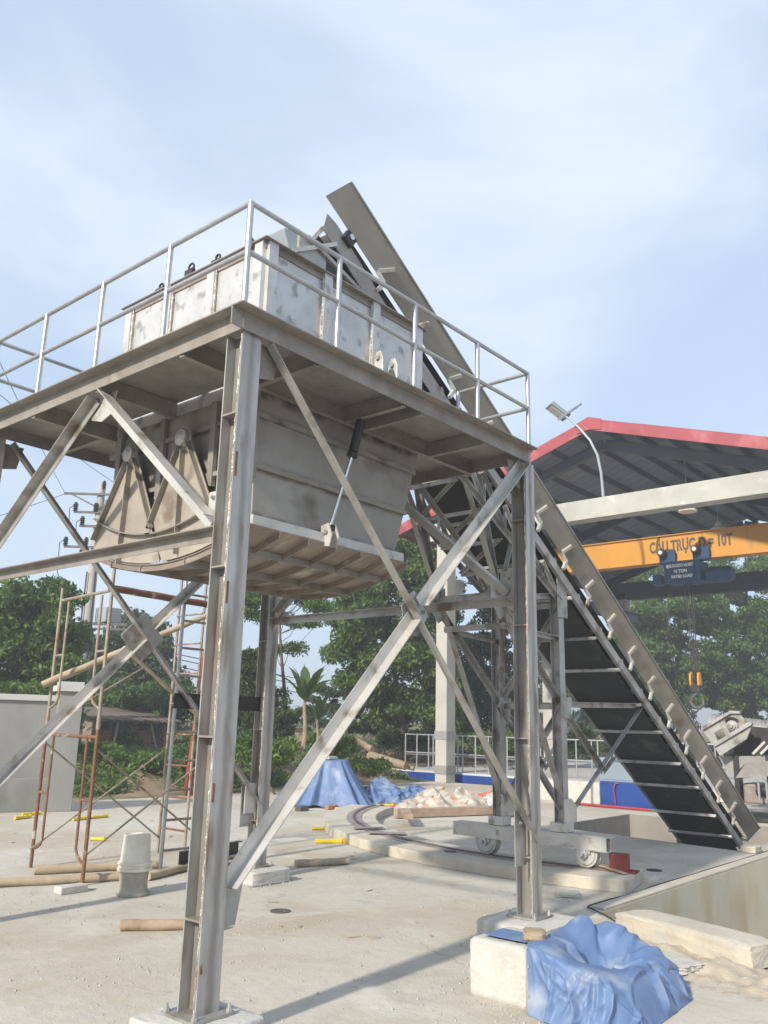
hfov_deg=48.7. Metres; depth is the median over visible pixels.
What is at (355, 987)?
loose grit
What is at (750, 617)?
broadleaf tree
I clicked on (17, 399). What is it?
power line
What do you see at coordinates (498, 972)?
concrete block
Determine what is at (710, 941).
concrete beam
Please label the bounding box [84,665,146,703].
cross brace
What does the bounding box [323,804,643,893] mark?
curved track
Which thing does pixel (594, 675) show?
belt conveyor
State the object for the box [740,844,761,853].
concrete block
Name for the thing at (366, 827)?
steel sheet
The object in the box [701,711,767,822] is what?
feed machine
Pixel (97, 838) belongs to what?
yellow tube
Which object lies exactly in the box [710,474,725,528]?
ceiling lamp
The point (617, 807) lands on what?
red pipe
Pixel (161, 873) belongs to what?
bamboo pole
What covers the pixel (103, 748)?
shrub
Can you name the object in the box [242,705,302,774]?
shrub
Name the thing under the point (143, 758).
shrub
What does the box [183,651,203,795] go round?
marker post
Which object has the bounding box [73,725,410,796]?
ground cover
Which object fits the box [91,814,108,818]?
yellow tube
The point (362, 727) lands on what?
shrub
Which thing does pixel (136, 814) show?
cross brace
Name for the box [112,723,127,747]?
doorway
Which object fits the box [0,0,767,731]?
sky
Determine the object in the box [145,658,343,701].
power line
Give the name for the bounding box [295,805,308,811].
brick
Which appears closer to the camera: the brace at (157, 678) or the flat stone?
the flat stone
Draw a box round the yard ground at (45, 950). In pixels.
[0,781,767,1023]
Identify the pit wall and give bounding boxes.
[573,814,767,850]
[598,858,767,938]
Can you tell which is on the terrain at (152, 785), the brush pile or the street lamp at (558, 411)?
the brush pile
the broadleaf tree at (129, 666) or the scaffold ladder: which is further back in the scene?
the broadleaf tree at (129, 666)
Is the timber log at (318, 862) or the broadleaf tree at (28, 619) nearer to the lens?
the timber log at (318, 862)
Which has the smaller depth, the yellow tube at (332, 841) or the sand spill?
the sand spill
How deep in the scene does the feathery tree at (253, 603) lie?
32.73 m
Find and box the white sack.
[482,793,492,805]
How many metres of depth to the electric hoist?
31.90 m
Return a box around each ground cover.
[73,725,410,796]
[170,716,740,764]
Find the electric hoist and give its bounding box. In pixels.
[652,545,734,729]
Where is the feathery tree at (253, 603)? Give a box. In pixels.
[244,591,335,740]
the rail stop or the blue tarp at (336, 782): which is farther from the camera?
the blue tarp at (336, 782)
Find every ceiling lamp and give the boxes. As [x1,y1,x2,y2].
[678,461,696,513]
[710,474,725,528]
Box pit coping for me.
[591,851,767,910]
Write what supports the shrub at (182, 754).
on the terrain at (152, 785)
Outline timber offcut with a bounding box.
[598,864,627,873]
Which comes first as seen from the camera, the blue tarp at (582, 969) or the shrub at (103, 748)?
the blue tarp at (582, 969)
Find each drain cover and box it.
[270,908,290,913]
[646,869,661,871]
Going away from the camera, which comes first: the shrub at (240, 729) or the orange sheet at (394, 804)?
the orange sheet at (394, 804)
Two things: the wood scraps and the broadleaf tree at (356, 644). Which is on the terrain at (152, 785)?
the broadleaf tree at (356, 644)
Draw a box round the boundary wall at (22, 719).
[0,681,84,812]
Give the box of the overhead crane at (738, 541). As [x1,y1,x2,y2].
[554,522,767,574]
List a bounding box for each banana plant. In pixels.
[277,663,345,749]
[293,694,337,739]
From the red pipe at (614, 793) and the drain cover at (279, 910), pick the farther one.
the red pipe at (614, 793)
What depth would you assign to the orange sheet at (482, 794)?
24.80 m
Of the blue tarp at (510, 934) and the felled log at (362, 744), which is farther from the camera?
the felled log at (362, 744)
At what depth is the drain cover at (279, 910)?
9.88 m
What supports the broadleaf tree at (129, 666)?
on the terrain at (152, 785)
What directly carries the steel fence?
on the hall floor
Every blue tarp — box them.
[274,759,380,807]
[363,776,426,803]
[484,928,528,942]
[524,915,692,1023]
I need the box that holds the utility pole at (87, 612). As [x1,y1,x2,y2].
[57,481,127,741]
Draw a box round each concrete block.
[470,927,548,1009]
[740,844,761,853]
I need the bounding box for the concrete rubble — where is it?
[662,951,703,975]
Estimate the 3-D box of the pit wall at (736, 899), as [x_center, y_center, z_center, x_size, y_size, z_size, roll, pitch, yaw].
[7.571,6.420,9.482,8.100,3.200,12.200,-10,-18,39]
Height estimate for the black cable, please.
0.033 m
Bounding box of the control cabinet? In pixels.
[599,757,633,782]
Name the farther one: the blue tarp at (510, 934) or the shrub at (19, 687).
the shrub at (19, 687)
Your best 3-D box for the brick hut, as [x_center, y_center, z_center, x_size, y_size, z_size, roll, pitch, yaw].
[-11.279,9.511,36.482,3.242,2.150,4.404,-10,-18,39]
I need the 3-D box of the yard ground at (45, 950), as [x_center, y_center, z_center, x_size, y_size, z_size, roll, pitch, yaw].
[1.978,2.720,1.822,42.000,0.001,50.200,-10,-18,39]
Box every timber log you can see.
[120,919,183,930]
[294,857,348,867]
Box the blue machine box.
[600,781,653,808]
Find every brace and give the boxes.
[30,748,167,849]
[45,742,159,837]
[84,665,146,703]
[87,767,194,854]
[98,749,190,829]
[122,646,197,717]
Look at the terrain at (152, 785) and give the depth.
31.57 m
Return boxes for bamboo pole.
[0,871,150,886]
[34,860,158,874]
[41,613,206,687]
[148,854,235,879]
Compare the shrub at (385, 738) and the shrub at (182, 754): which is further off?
the shrub at (385, 738)
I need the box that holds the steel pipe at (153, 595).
[108,585,206,607]
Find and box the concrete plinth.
[540,777,600,803]
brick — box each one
[54,882,87,894]
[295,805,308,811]
[325,805,337,809]
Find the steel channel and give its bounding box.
[178,840,241,864]
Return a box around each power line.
[0,363,63,490]
[0,395,112,481]
[125,642,349,687]
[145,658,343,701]
[151,653,295,683]
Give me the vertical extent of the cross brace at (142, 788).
1.583 m
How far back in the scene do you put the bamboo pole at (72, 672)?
13.09 m
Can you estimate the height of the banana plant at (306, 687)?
2.772 m
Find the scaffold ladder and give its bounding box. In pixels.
[158,581,207,869]
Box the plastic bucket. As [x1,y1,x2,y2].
[115,832,152,897]
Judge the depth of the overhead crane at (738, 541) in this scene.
32.68 m
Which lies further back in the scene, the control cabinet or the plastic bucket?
the control cabinet
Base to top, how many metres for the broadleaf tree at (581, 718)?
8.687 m
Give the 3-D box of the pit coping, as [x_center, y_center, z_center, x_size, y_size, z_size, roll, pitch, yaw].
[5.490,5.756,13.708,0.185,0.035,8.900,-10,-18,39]
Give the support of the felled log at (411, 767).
on the terrain at (152, 785)
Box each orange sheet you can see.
[382,803,398,806]
[477,790,491,796]
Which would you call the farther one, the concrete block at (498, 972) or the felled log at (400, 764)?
the felled log at (400, 764)
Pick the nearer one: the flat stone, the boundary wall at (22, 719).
the flat stone
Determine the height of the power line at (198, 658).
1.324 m
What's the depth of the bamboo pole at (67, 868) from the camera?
11.99 m
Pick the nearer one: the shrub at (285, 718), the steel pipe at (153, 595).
the steel pipe at (153, 595)
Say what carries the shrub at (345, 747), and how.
on the terrain at (152, 785)
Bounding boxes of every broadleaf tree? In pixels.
[0,573,96,729]
[85,607,193,718]
[188,646,292,768]
[318,537,467,757]
[455,608,541,754]
[513,651,594,728]
[571,565,700,733]
[630,594,751,741]
[701,555,767,719]
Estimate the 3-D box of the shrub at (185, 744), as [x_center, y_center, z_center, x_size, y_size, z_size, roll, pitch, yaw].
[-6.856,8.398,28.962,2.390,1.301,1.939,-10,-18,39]
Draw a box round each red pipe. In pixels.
[579,803,650,810]
[613,782,618,805]
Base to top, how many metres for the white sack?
0.509 m
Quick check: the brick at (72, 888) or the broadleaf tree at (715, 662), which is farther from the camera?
the broadleaf tree at (715, 662)
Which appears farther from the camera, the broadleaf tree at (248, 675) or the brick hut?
the brick hut
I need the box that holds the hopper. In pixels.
[90,235,427,600]
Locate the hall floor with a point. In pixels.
(468, 774)
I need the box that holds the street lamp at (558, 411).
[545,401,604,496]
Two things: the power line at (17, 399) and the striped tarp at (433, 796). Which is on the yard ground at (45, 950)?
the striped tarp at (433, 796)
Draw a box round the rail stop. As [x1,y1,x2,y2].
[608,852,639,873]
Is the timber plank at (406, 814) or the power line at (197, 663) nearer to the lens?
the timber plank at (406, 814)
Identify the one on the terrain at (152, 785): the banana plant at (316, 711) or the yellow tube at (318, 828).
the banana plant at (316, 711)
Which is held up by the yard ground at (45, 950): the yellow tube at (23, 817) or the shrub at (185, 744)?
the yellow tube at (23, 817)
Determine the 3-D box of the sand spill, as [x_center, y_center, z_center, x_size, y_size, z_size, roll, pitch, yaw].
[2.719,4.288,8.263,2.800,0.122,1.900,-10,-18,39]
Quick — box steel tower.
[0,200,552,1023]
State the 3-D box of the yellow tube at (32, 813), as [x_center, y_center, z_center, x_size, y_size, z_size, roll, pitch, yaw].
[-7.806,6.682,18.788,0.093,0.093,0.465,-8,-17,34]
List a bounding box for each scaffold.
[29,568,115,882]
[156,580,207,852]
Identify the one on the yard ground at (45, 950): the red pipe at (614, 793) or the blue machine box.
the blue machine box
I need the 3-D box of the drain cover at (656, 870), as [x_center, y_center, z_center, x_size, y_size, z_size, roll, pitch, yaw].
[4.278,5.670,13.433,0.237,0.008,0.237,-10,-18,39]
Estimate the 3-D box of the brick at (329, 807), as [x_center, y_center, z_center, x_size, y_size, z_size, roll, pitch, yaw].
[-1.343,7.534,21.648,0.150,0.110,0.350,-10,-18,39]
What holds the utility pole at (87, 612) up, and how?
on the terrain at (152, 785)
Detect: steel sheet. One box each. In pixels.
[353,827,383,828]
[367,831,405,833]
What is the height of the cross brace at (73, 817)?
1.424 m
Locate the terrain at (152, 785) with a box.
[72,716,764,805]
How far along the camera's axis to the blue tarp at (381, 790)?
23.78 m
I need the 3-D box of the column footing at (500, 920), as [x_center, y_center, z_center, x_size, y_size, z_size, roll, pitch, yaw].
[1.544,4.408,9.016,0.830,0.190,0.910,-10,-18,39]
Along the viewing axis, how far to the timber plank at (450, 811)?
20.55 m
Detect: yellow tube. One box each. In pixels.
[14,814,31,819]
[21,811,41,815]
[72,816,86,820]
[90,836,105,840]
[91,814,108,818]
[312,827,324,829]
[315,838,346,843]
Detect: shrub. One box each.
[0,679,55,694]
[77,739,126,764]
[102,749,167,771]
[112,731,144,746]
[155,740,190,770]
[164,745,237,779]
[187,725,248,761]
[235,731,299,794]
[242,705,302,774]
[300,683,382,735]
[306,731,392,780]
[373,725,434,762]
[459,728,514,755]
[542,721,609,767]
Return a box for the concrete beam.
[615,910,767,968]
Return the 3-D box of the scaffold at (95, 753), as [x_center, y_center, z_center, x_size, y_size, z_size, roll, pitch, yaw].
[-4.498,2.987,12.235,0.060,4.220,1.794,14,-19,-41]
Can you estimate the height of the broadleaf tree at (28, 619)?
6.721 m
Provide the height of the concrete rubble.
0.097 m
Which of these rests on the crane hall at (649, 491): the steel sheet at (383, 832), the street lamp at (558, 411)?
the street lamp at (558, 411)
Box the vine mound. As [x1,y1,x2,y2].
[86,675,196,725]
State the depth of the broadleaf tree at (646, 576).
68.47 m
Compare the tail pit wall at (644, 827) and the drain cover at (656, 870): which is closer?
the drain cover at (656, 870)
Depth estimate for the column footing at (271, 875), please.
11.48 m
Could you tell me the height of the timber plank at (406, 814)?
0.100 m
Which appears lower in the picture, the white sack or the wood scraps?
the wood scraps
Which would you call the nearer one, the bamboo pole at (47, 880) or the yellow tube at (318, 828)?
the bamboo pole at (47, 880)
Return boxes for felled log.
[354,737,374,751]
[366,751,407,769]
[407,764,414,770]
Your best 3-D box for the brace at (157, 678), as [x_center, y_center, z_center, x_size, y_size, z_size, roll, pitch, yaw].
[-3.442,2.860,13.645,0.074,1.258,1.885,-10,-18,39]
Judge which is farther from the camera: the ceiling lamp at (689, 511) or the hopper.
the ceiling lamp at (689, 511)
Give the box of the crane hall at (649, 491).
[398,417,767,782]
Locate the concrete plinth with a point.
(576, 787)
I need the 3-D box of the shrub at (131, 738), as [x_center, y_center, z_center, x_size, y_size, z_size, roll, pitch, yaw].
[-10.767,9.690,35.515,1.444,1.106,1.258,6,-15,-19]
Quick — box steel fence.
[405,733,725,779]
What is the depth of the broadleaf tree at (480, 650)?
43.99 m
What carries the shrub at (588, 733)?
on the terrain at (152, 785)
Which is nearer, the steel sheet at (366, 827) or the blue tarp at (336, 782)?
the steel sheet at (366, 827)
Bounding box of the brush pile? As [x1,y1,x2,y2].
[373,743,514,768]
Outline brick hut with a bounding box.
[81,707,181,750]
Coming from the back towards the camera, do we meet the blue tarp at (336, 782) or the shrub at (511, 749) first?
the shrub at (511, 749)
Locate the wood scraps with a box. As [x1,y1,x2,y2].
[12,813,619,938]
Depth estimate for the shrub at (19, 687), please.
25.78 m
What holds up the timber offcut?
on the curved track
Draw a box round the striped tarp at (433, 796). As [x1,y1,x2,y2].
[394,785,487,807]
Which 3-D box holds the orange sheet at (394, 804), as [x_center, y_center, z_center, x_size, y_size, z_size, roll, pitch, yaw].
[0.248,7.916,22.976,0.730,0.064,1.826,-10,-18,39]
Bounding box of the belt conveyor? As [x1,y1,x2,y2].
[252,181,760,867]
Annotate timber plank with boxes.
[394,805,492,817]
[400,808,413,819]
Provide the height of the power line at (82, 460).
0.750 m
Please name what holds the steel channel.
on the yard ground at (45, 950)
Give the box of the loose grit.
[0,798,714,1023]
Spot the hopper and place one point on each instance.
(309, 537)
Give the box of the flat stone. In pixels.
[523,927,545,941]
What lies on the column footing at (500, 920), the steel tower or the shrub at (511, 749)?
the steel tower
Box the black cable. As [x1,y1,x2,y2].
[587,850,767,921]
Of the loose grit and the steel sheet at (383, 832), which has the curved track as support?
the steel sheet at (383, 832)
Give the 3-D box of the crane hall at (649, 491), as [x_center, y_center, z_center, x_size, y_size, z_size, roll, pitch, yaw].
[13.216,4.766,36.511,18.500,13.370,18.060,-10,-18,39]
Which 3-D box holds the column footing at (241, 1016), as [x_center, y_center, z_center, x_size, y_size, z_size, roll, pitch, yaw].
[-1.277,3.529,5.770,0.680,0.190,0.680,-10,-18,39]
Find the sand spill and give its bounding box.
[630,932,767,1001]
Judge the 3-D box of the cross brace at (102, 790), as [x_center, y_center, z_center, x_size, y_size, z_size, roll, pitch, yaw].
[-4.401,4.418,13.373,0.028,1.543,2.216,-10,-18,39]
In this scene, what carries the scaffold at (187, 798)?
on the yard ground at (45, 950)
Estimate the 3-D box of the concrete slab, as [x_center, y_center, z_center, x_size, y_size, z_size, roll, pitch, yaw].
[2.435,5.058,11.245,0.311,0.053,0.361,-1,-14,11]
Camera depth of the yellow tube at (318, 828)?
17.40 m
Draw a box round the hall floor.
[392,761,767,805]
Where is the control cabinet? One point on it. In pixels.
(616, 772)
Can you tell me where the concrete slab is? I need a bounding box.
[556,889,579,898]
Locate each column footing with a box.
[129,1001,263,1023]
[242,863,289,887]
[477,908,574,935]
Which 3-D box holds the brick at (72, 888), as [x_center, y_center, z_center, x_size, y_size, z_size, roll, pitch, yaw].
[-3.938,4.739,10.670,0.180,0.090,0.370,-10,-18,39]
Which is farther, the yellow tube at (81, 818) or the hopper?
the yellow tube at (81, 818)
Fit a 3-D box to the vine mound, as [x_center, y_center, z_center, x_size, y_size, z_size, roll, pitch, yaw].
[-10.926,9.247,39.086,5.919,3.280,4.657,-10,-18,39]
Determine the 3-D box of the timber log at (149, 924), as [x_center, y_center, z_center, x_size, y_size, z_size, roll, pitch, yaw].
[-2.223,4.329,8.899,1.053,0.120,0.122,4,-14,-9]

